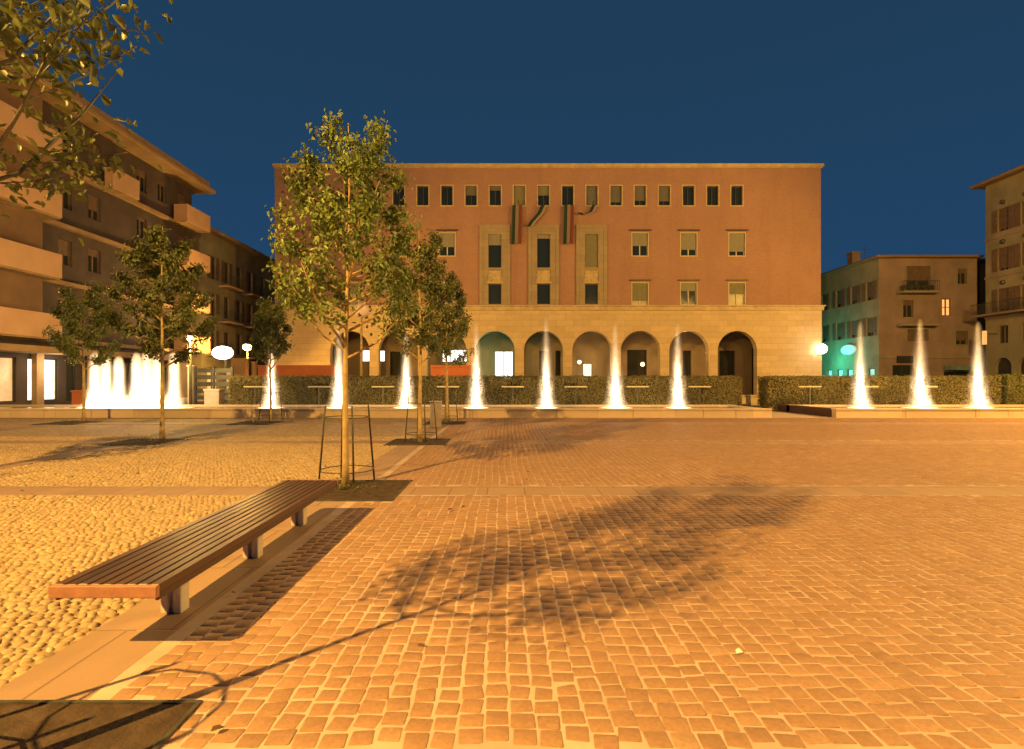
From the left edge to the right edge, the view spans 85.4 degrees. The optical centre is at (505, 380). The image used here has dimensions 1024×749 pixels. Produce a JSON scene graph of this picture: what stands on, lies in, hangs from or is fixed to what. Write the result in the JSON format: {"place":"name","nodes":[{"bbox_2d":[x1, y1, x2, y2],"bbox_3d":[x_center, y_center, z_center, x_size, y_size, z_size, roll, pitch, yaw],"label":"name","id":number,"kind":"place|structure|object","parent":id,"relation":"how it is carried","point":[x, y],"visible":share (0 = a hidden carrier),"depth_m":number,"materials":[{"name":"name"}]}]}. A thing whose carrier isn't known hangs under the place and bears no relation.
{"place":"outdoors","nodes":[
{"label":"outdoors","id":0,"kind":"place"},
{"bbox_2d":[101,396,226,404],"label":"pavement","id":1,"kind":"structure","parent":0,"point":[177,401],"depth_m":35.26,"materials":[{"name":"beige stone"}]},
{"bbox_2d":[70,390,101,404],"bbox_3d":[-23.600,1.035,31.200,1.200,0.970,0.800,0,0,0],"label":"shop planter","id":2,"kind":"object","parent":1,"relation":"on","point":[93,396],"visible":0.78,"depth_m":30.84,"materials":[{"name":"ceramic"}]},
{"bbox_2d":[212,346,232,394],"bbox_3d":[-22.474,-0.610,44.000,1.600,4.220,0.240,0,0,0],"label":"oval sign","id":3,"kind":"object","parent":1,"relation":"on","point":[223,352],"visible":0.92,"depth_m":43.88,"materials":[{"name":"grey"}]},
{"bbox_2d":[230,358,248,378],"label":"garden pillar","id":4,"kind":"structure","parent":1,"relation":"on","point":[240,366],"depth_m":42.64,"materials":[{"name":"paint"}]},
{"bbox_2d":[194,367,233,404],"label":"slatted gate","id":5,"kind":"structure","parent":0,"point":[213,376],"depth_m":28.98,"materials":[{"name":"metal"}]},
{"bbox_2d":[0,418,442,686],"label":"pebble paving","id":6,"kind":"structure","parent":0,"point":[272,430],"depth_m":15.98,"materials":[{"name":"beige stone"}]},
{"bbox_2d":[0,421,463,748],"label":"pit edging","id":7,"kind":"object","parent":6,"relation":"on","point":[175,727],"visible":0.52,"depth_m":2.55,"materials":[{"name":"stone"}]},
{"bbox_2d":[247,296,293,420],"bbox_3d":[-8.699,-0.840,20.602,1.571,4.681,1.906,0,0,-35],"label":"street tree","id":8,"kind":"object","parent":6,"relation":"on","point":[273,337],"visible":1,"depth_m":20.37,"materials":[{"name":"green plant"}]},
{"bbox_2d":[0,405,771,417],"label":"fountain pool","id":9,"kind":"structure","parent":6,"relation":"on","point":[391,411],"depth_m":22.21,"materials":[{"name":"stone"}]},
{"bbox_2d":[0,421,466,748],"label":"tree pit soil","id":10,"kind":"object","parent":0,"point":[86,726],"visible":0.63,"depth_m":2.42,"materials":[{"name":"brown soil"}]},
{"bbox_2d":[0,0,172,246],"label":"street tree","id":11,"kind":"object","parent":10,"relation":"on","point":[48,49],"visible":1,"depth_m":2.06,"materials":[{"name":"dark leaf"},{"name":"bark"}]},
{"bbox_2d":[47,419,456,493],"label":"pit weeds","id":12,"kind":"object","parent":10,"relation":"on","point":[349,485],"visible":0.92,"depth_m":12.93,"materials":[{"name":"green plant"}]},
{"bbox_2d":[318,405,374,485],"bbox_3d":[-2.320,0.923,8.100,0.744,1.126,0.744,0,0,16],"label":"tree guard","id":13,"kind":"object","parent":10,"relation":"on","point":[352,465],"visible":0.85,"depth_m":7.93,"materials":[{"name":"metal"}]},
{"bbox_2d":[261,108,433,486],"bbox_3d":[-2.199,-1.107,7.724,2.232,5.214,2.214,0,0,-24],"label":"street tree","id":14,"kind":"object","parent":10,"relation":"on","point":[356,168],"visible":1,"depth_m":7.48,"materials":[{"name":"green plant"}]},
{"bbox_2d":[378,225,462,441],"bbox_3d":[-2.038,-1.100,13.478,2.018,5.201,1.776,0,0,0],"label":"street tree","id":15,"kind":"object","parent":10,"relation":"on","point":[432,286],"visible":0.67,"depth_m":13.29,"materials":[{"name":"green plant"}]},
{"bbox_2d":[404,396,437,442],"bbox_3d":[-2.080,0.933,13.600,0.744,1.106,0.744,0,0,22],"label":"tree guard","id":16,"kind":"object","parent":10,"relation":"on","point":[424,402],"visible":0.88,"depth_m":13.46,"materials":[{"name":"metal"}]},
{"bbox_2d":[257,365,339,378],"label":"garden wall","id":17,"kind":"structure","parent":0,"point":[303,370],"depth_m":40.00,"materials":[{"name":"paint"}]},
{"bbox_2d":[430,365,475,378],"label":"garden wall","id":18,"kind":"structure","parent":0,"point":[440,370],"depth_m":40.00,"materials":[{"name":"paint"}]},
{"bbox_2d":[0,418,1023,699],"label":"granite band","id":19,"kind":"object","parent":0,"point":[88,666],"visible":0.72,"depth_m":7.23,"materials":[{"name":"beige stone"}]},
{"bbox_2d":[41,280,125,420],"bbox_3d":[-15.373,-1.064,20.162,2.269,5.129,2.178,0,0,17],"label":"street tree","id":20,"kind":"object","parent":19,"relation":"on","point":[76,315],"visible":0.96,"depth_m":19.91,"materials":[{"name":"green plant"}]},
{"bbox_2d":[100,224,221,438],"bbox_3d":[-8.846,-1.225,14.021,2.752,5.451,2.686,0,0,0],"label":"street tree","id":21,"kind":"object","parent":19,"relation":"on","point":[154,345],"visible":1,"depth_m":13.91,"materials":[{"name":"green plant"}]},
{"bbox_2d":[48,479,337,613],"bbox_3d":[-2.098,1.278,4.440,0.565,0.419,3.120,0,0,0],"label":"park bench","id":22,"kind":"object","parent":19,"relation":"on","point":[167,568],"visible":1,"depth_m":3.57,"materials":[{"name":"brown wood"}]},
{"bbox_2d":[430,401,441,427],"bbox_3d":[-2.200,1.067,17.400,0.400,0.865,0.400,0,0,0],"label":"litter bin","id":23,"kind":"object","parent":19,"relation":"on","point":[438,409],"visible":0.76,"depth_m":17.25,"materials":[{"name":"metal"}]},
{"bbox_2d":[422,271,474,420],"bbox_3d":[-2.145,-1.290,20.167,1.978,5.582,2.109,0,0,0],"label":"street tree","id":24,"kind":"object","parent":19,"relation":"on","point":[459,299],"visible":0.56,"depth_m":20.15,"materials":[{"name":"green plant"}]},
{"bbox_2d":[0,0,1023,273],"label":"sky","id":25,"kind":"structure","parent":0,"point":[906,106],"materials":[{"name":"blue"}]},
{"bbox_2d":[272,163,825,394],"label":"town hall","id":26,"kind":"structure","parent":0,"point":[687,269],"depth_m":52.00,"materials":[{"name":"brick"}]},
{"bbox_2d":[340,279,361,304],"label":"window","id":27,"kind":"structure","parent":26,"relation":"in","point":[353,289],"depth_m":52.10,"materials":[{"name":"beige glass"}]},
{"bbox_2d":[392,185,404,206],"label":"window","id":28,"kind":"structure","parent":26,"relation":"in","point":[397,197],"depth_m":52.33,"materials":[{"name":"glass"}]},
{"bbox_2d":[391,352,407,378],"bbox_3d":[-11.044,-0.746,57.490,1.808,4.452,0.100,0,0,0],"label":"door","id":29,"kind":"structure","parent":26,"relation":"in","point":[399,364],"depth_m":57.48,"materials":[{"name":"brown wood"}]},
{"bbox_2d":[416,185,429,206],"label":"window","id":30,"kind":"structure","parent":26,"relation":"in","point":[423,192],"depth_m":52.33,"materials":[{"name":"glass"}]},
{"bbox_2d":[440,185,453,206],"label":"window","id":31,"kind":"structure","parent":26,"relation":"in","point":[447,192],"depth_m":52.33,"materials":[{"name":"glass"}]},
{"bbox_2d":[436,229,457,256],"bbox_3d":[-5.520,-12.865,52.010,2.032,2.510,0.420,0,0,0],"label":"window","id":32,"kind":"structure","parent":26,"relation":"in","point":[449,242],"depth_m":52.10,"materials":[{"name":"beige glass"}]},
{"bbox_2d":[464,185,477,206],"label":"window","id":33,"kind":"structure","parent":26,"relation":"in","point":[471,194],"depth_m":52.21,"materials":[{"name":"metal"}]},
{"bbox_2d":[488,235,500,267],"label":"window","id":34,"kind":"structure","parent":26,"relation":"in","point":[494,241],"depth_m":52.15,"materials":[{"name":"glass"}]},
{"bbox_2d":[488,284,500,303],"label":"window","id":35,"kind":"structure","parent":26,"relation":"in","point":[494,290],"depth_m":52.15,"materials":[{"name":"glass"}]},
{"bbox_2d":[488,185,501,206],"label":"window","id":36,"kind":"structure","parent":26,"relation":"in","point":[494,193],"depth_m":52.24,"materials":[{"name":"glass"}]},
{"bbox_2d":[495,351,512,378],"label":"lit window","id":37,"kind":"structure","parent":26,"relation":"in","point":[503,359],"depth_m":57.43,"materials":[{"name":"glass"}]},
{"bbox_2d":[512,200,521,243],"bbox_3d":[1.068,-14.620,51.474,0.780,3.920,0.812,0,0,-38],"label":"hanging flag","id":38,"kind":"object","parent":26,"relation":"attached to","point":[516,222],"visible":1,"depth_m":51.45,"materials":[{"name":"fabric"}]},
{"bbox_2d":[513,185,525,206],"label":"window","id":39,"kind":"structure","parent":26,"relation":"in","point":[519,193],"depth_m":52.21,"materials":[{"name":"metal"}]},
{"bbox_2d":[539,351,547,375],"bbox_3d":[3.916,-0.790,57.490,0.928,4.540,0.100,0,0,0],"label":"door","id":40,"kind":"structure","parent":26,"relation":"in","point":[543,355],"depth_m":57.48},
{"bbox_2d":[537,185,549,206],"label":"window","id":41,"kind":"structure","parent":26,"relation":"in","point":[543,193],"depth_m":52.21,"materials":[{"name":"metal"}]},
{"bbox_2d":[537,235,549,267],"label":"window","id":42,"kind":"structure","parent":26,"relation":"in","point":[543,241],"depth_m":52.15,"materials":[{"name":"glass"}]},
{"bbox_2d":[537,284,549,303],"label":"window","id":43,"kind":"structure","parent":26,"relation":"in","point":[543,290],"depth_m":52.15,"materials":[{"name":"glass"}]},
{"bbox_2d":[561,185,574,206],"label":"window","id":44,"kind":"structure","parent":26,"relation":"in","point":[567,193],"depth_m":52.33,"materials":[{"name":"metal"}]},
{"bbox_2d":[563,200,573,243],"bbox_3d":[5.723,-14.620,51.469,0.733,3.920,0.866,0,0,-44],"label":"hanging flag","id":45,"kind":"object","parent":26,"relation":"attached to","point":[568,222],"visible":1,"depth_m":51.45,"materials":[{"name":"fabric"}]},
{"bbox_2d":[585,235,597,267],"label":"window","id":46,"kind":"structure","parent":26,"relation":"in","point":[591,241],"depth_m":52.03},
{"bbox_2d":[585,284,597,303],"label":"window","id":47,"kind":"structure","parent":26,"relation":"in","point":[591,290],"depth_m":52.15,"materials":[{"name":"glass"}]},
{"bbox_2d":[585,185,598,206],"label":"window","id":48,"kind":"structure","parent":26,"relation":"in","point":[591,194],"depth_m":52.21,"materials":[{"name":"metal"}]},
{"bbox_2d":[609,185,622,206],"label":"window","id":49,"kind":"structure","parent":26,"relation":"in","point":[614,192],"depth_m":52.21,"materials":[{"name":"metal"}]},
{"bbox_2d":[627,350,645,378],"bbox_3d":[13.508,-0.834,57.490,1.984,4.628,0.100,0,0,0],"label":"door","id":50,"kind":"structure","parent":26,"relation":"in","point":[634,357],"depth_m":57.48,"materials":[{"name":"brown wood"}]},
{"bbox_2d":[633,185,646,206],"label":"window","id":51,"kind":"structure","parent":26,"relation":"in","point":[638,192],"depth_m":52.21,"materials":[{"name":"metal"}]},
{"bbox_2d":[629,229,650,256],"bbox_3d":[12.560,-12.865,52.010,2.032,2.510,0.420,0,0,0],"label":"window","id":52,"kind":"structure","parent":26,"relation":"in","point":[638,241],"depth_m":52.10,"materials":[{"name":"beige glass"}]},
{"bbox_2d":[629,279,650,304],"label":"window","id":53,"kind":"structure","parent":26,"relation":"in","point":[638,289],"depth_m":52.10,"materials":[{"name":"beige glass"}]},
{"bbox_2d":[658,185,670,206],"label":"window","id":54,"kind":"structure","parent":26,"relation":"in","point":[663,192],"depth_m":52.21,"materials":[{"name":"metal"}]},
{"bbox_2d":[683,351,689,375],"bbox_3d":[18.656,-0.790,57.490,0.840,4.540,0.100,0,0,0],"label":"door","id":55,"kind":"structure","parent":26,"relation":"in","point":[686,354],"depth_m":57.48,"materials":[{"name":"brown wood"}]},
{"bbox_2d":[682,185,694,206],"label":"window","id":56,"kind":"structure","parent":26,"relation":"in","point":[687,192],"depth_m":52.33,"materials":[{"name":"glass"}]},
{"bbox_2d":[678,229,699,256],"bbox_3d":[17.120,-12.865,52.010,2.032,2.510,0.420,0,0,0],"label":"window","id":57,"kind":"structure","parent":26,"relation":"in","point":[688,242],"depth_m":52.10,"materials":[{"name":"beige glass"}]},
{"bbox_2d":[678,279,699,304],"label":"window","id":58,"kind":"structure","parent":26,"relation":"in","point":[688,290],"depth_m":52.10,"materials":[{"name":"beige glass"}]},
{"bbox_2d":[706,185,719,206],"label":"window","id":59,"kind":"structure","parent":26,"relation":"in","point":[711,192],"depth_m":52.27,"materials":[{"name":"metal"}]},
{"bbox_2d":[719,351,733,376],"bbox_3d":[22.836,-0.790,57.490,1.632,4.540,0.100,0,0,0],"label":"door","id":60,"kind":"structure","parent":26,"relation":"in","point":[726,358],"depth_m":57.48,"materials":[{"name":"brown wood"}]},
{"bbox_2d":[730,185,743,206],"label":"window","id":61,"kind":"structure","parent":26,"relation":"in","point":[735,192],"depth_m":52.27,"materials":[{"name":"glass"}]},
{"bbox_2d":[726,229,748,256],"bbox_3d":[21.640,-12.865,52.010,2.032,2.510,0.420,0,0,0],"label":"window","id":62,"kind":"structure","parent":26,"relation":"in","point":[735,241],"depth_m":52.10,"materials":[{"name":"beige glass"}]},
{"bbox_2d":[726,279,748,304],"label":"window","id":63,"kind":"structure","parent":26,"relation":"in","point":[735,289],"depth_m":52.10,"materials":[{"name":"beige glass"}]},
{"bbox_2d":[87,411,1023,748],"bbox_3d":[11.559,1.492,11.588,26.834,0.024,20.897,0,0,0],"label":"sett paving","id":64,"kind":"structure","parent":0,"point":[270,596],"depth_m":3.73,"materials":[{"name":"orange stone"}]},
{"bbox_2d":[12,420,540,731],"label":"fallen leaves","id":65,"kind":"object","parent":64,"relation":"on","point":[215,727],"visible":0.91,"depth_m":6.30,"materials":[{"name":"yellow plant"}]},
{"bbox_2d":[777,404,1023,417],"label":"fountain pool","id":66,"kind":"structure","parent":64,"relation":"on","point":[936,411],"depth_m":22.20,"materials":[{"name":"stone"}]},
{"label":"ground","id":67,"kind":"structure","parent":0,"visible":0},
{"bbox_2d":[0,47,215,404],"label":"apartment building","id":68,"kind":"structure","parent":67,"relation":"on","point":[45,254],"depth_m":34.21,"materials":[{"name":"brown paint"}]},
{"bbox_2d":[0,357,13,401],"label":"shop window","id":69,"kind":"structure","parent":68,"relation":"in","point":[6,363],"depth_m":29.50,"materials":[{"name":"glass"}]},
{"bbox_2d":[27,358,56,400],"bbox_3d":[-26.540,-0.050,31.650,0.100,2.400,2.100,0,0,0],"label":"shop window","id":70,"kind":"structure","parent":68,"relation":"in","point":[50,365],"depth_m":32.21,"materials":[{"name":"glass"}]},
{"bbox_2d":[58,239,69,265],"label":"window","id":71,"kind":"structure","parent":68,"relation":"in","point":[63,246],"depth_m":33.38,"materials":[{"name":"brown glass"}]},
{"bbox_2d":[59,183,69,209],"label":"window","id":72,"kind":"structure","parent":68,"relation":"in","point":[65,197],"depth_m":33.52,"materials":[{"name":"black glass"}]},
{"bbox_2d":[66,360,74,401],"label":"shop window","id":73,"kind":"structure","parent":68,"relation":"in","point":[70,370],"depth_m":33.76,"materials":[{"name":"glass"}]},
{"bbox_2d":[88,248,98,273],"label":"window","id":74,"kind":"structure","parent":68,"relation":"in","point":[93,255],"depth_m":35.74,"materials":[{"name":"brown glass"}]},
{"bbox_2d":[88,195,98,220],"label":"window","id":75,"kind":"structure","parent":68,"relation":"in","point":[93,206],"depth_m":35.66,"materials":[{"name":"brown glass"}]},
{"bbox_2d":[88,143,98,168],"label":"window","id":76,"kind":"structure","parent":68,"relation":"in","point":[90,145],"depth_m":35.65,"materials":[{"name":"brown glass"}]},
{"bbox_2d":[99,362,132,397],"bbox_3d":[-26.540,-0.050,37.700,0.100,2.400,3.400,0,0,0],"label":"shop window","id":77,"kind":"structure","parent":68,"relation":"in","point":[115,378],"depth_m":37.72,"materials":[{"name":"glass"}]},
{"bbox_2d":[137,216,144,238],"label":"window","id":78,"kind":"structure","parent":68,"relation":"in","point":[140,222],"depth_m":40.39,"materials":[{"name":"brown glass"}]},
{"bbox_2d":[149,364,166,395],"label":"shop window","id":79,"kind":"structure","parent":68,"relation":"in","point":[154,369],"depth_m":42.04,"materials":[{"name":"glass"}]},
{"bbox_2d":[186,333,193,404],"bbox_3d":[-15.540,-0.429,27.300,0.400,3.857,0.390,0,0,0],"label":"street lantern","id":80,"kind":"object","parent":67,"relation":"on","point":[190,383],"visible":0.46,"depth_m":27.25,"materials":[{"name":"grey metal"}]},
{"bbox_2d":[203,389,224,404],"bbox_3d":[-14.353,0.971,27.300,0.801,1.098,0.600,0,0,0],"label":"meter box","id":81,"kind":"object","parent":67,"relation":"on","point":[213,396],"visible":0.78,"depth_m":27.04,"materials":[{"name":"concrete"}]},
{"bbox_2d":[192,226,274,395],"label":"corner house","id":82,"kind":"structure","parent":67,"relation":"on","point":[234,282],"depth_m":54.50,"materials":[{"name":"brown paint"}]},
{"bbox_2d":[207,292,218,316],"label":"window","id":83,"kind":"structure","parent":82,"relation":"in","point":[212,306],"depth_m":51.99,"materials":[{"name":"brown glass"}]},
{"bbox_2d":[207,254,218,280],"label":"window","id":84,"kind":"structure","parent":82,"relation":"in","point":[211,274],"depth_m":51.94,"materials":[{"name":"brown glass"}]},
{"bbox_2d":[221,260,231,283],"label":"window","id":85,"kind":"structure","parent":82,"relation":"in","point":[224,266],"depth_m":53.99,"materials":[{"name":"brown glass"}]},
{"bbox_2d":[234,299,243,322],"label":"window","id":86,"kind":"structure","parent":82,"relation":"in","point":[236,303],"depth_m":56.45,"materials":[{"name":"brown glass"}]},
{"bbox_2d":[354,302,369,375],"bbox_3d":[-7.800,-1.360,30.000,0.827,5.720,0.815,0,0,0],"label":"street lamp","id":87,"kind":"object","parent":67,"relation":"on","point":[364,310],"visible":0.69,"depth_m":29.93,"materials":[{"name":"glass"}]},
{"bbox_2d":[227,374,742,405],"bbox_3d":[-1.011,0.665,27.034,24.734,1.975,1.458,0,0,0],"label":"clipped hedge","id":88,"kind":"object","parent":67,"relation":"on","point":[554,390],"visible":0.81,"depth_m":26.54,"materials":[{"name":"green plant"}]},
{"bbox_2d":[756,374,1002,410],"bbox_3d":[18.381,0.672,27.442,11.581,1.933,1.511,0,0,0],"label":"clipped hedge","id":89,"kind":"object","parent":67,"relation":"on","point":[775,390],"visible":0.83,"depth_m":26.94,"materials":[{"name":"green plant"}]},
{"bbox_2d":[821,249,985,378],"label":"house","id":90,"kind":"structure","parent":67,"relation":"on","point":[895,315],"depth_m":50.00,"materials":[{"name":"paint"}]},
{"bbox_2d":[832,322,844,340],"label":"window","id":91,"kind":"structure","parent":90,"relation":"in","point":[840,326],"depth_m":56.14,"materials":[{"name":"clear glass"}]},
{"bbox_2d":[832,289,844,307],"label":"window","id":92,"kind":"structure","parent":90,"relation":"in","point":[840,294],"depth_m":56.18,"materials":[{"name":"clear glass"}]},
{"bbox_2d":[847,319,859,338],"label":"window","id":93,"kind":"structure","parent":90,"relation":"in","point":[855,324],"depth_m":53.68,"materials":[{"name":"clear glass"}]},
{"bbox_2d":[847,285,859,304],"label":"window","id":94,"kind":"structure","parent":90,"relation":"in","point":[856,289],"depth_m":53.68,"materials":[{"name":"brown glass"}]},
{"bbox_2d":[862,316,876,336],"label":"window","id":95,"kind":"structure","parent":90,"relation":"in","point":[871,322],"depth_m":51.46,"materials":[{"name":"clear glass"}]},
{"bbox_2d":[862,280,876,301],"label":"window","id":96,"kind":"structure","parent":90,"relation":"in","point":[871,286],"depth_m":51.46,"materials":[{"name":"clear glass"}]},
{"bbox_2d":[893,365,911,378],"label":"shop window","id":97,"kind":"structure","parent":90,"relation":"in","point":[900,370],"depth_m":50.22,"materials":[{"name":"glass"}]},
{"bbox_2d":[902,299,914,317],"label":"window","id":98,"kind":"structure","parent":90,"relation":"in","point":[906,303],"depth_m":50.14,"materials":[{"name":"beige glass"}]},
{"bbox_2d":[906,328,929,341],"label":"window","id":99,"kind":"structure","parent":90,"relation":"in","point":[912,334],"depth_m":50.11,"materials":[{"name":"brown glass"}]},
{"bbox_2d":[905,265,931,287],"bbox_3d":[37.154,-9.385,50.073,2.354,2.046,0.335,0,0,0],"label":"window","id":100,"kind":"structure","parent":90,"relation":"in","point":[912,272],"depth_m":50.11,"materials":[{"name":"brown glass"}]},
{"bbox_2d":[956,267,967,284],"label":"window","id":101,"kind":"structure","parent":90,"relation":"in","point":[960,271],"depth_m":50.11,"materials":[{"name":"brown glass"}]},
{"bbox_2d":[955,330,968,345],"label":"window","id":102,"kind":"structure","parent":90,"relation":"in","point":[960,335],"depth_m":50.11,"materials":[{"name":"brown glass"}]},
{"bbox_2d":[970,164,1023,376],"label":"tall house","id":103,"kind":"structure","parent":67,"relation":"on","point":[1003,316],"depth_m":46.16,"materials":[{"name":"beige paint"}]},
{"bbox_2d":[992,286,1013,311],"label":"window","id":104,"kind":"structure","parent":103,"relation":"in","point":[1005,293],"depth_m":46.28,"materials":[{"name":"brown wood"}]},
{"bbox_2d":[992,245,1013,272],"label":"window","id":105,"kind":"structure","parent":103,"relation":"in","point":[1006,254],"depth_m":46.30,"materials":[{"name":"brown wood"}]},
{"bbox_2d":[992,204,1013,233],"bbox_3d":[41.570,-13.450,46.300,0.300,1.900,2.040,0,0,0],"label":"window","id":106,"kind":"structure","parent":103,"relation":"in","point":[1006,215],"depth_m":46.31,"materials":[{"name":"brown wood"}]},
{"bbox_2d":[1000,325,1007,343],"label":"window","id":107,"kind":"structure","parent":103,"relation":"in","point":[1003,329],"depth_m":46.31,"materials":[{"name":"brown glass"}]},
{"bbox_2d":[998,358,1010,376],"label":"arched window","id":108,"kind":"structure","parent":103,"relation":"in","point":[1004,366],"depth_m":46.46,"materials":[{"name":"black glass"}]},
{"bbox_2d":[1014,285,1023,308],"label":"window","id":109,"kind":"structure","parent":103,"relation":"in","point":[1016,288],"depth_m":44.85,"materials":[{"name":"brown wood"}]},
{"bbox_2d":[1014,242,1023,267],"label":"window","id":110,"kind":"structure","parent":103,"relation":"in","point":[1016,246],"depth_m":44.92,"materials":[{"name":"brown wood"}]},
{"bbox_2d":[1014,201,1023,226],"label":"window","id":111,"kind":"structure","parent":103,"relation":"in","point":[1017,205],"depth_m":44.92,"materials":[{"name":"brown wood"}]},
{"bbox_2d":[978,372,1023,404],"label":"clipped hedge","id":112,"kind":"object","parent":67,"relation":"on","point":[1012,387],"visible":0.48,"depth_m":26.77,"materials":[{"name":"green plant"}]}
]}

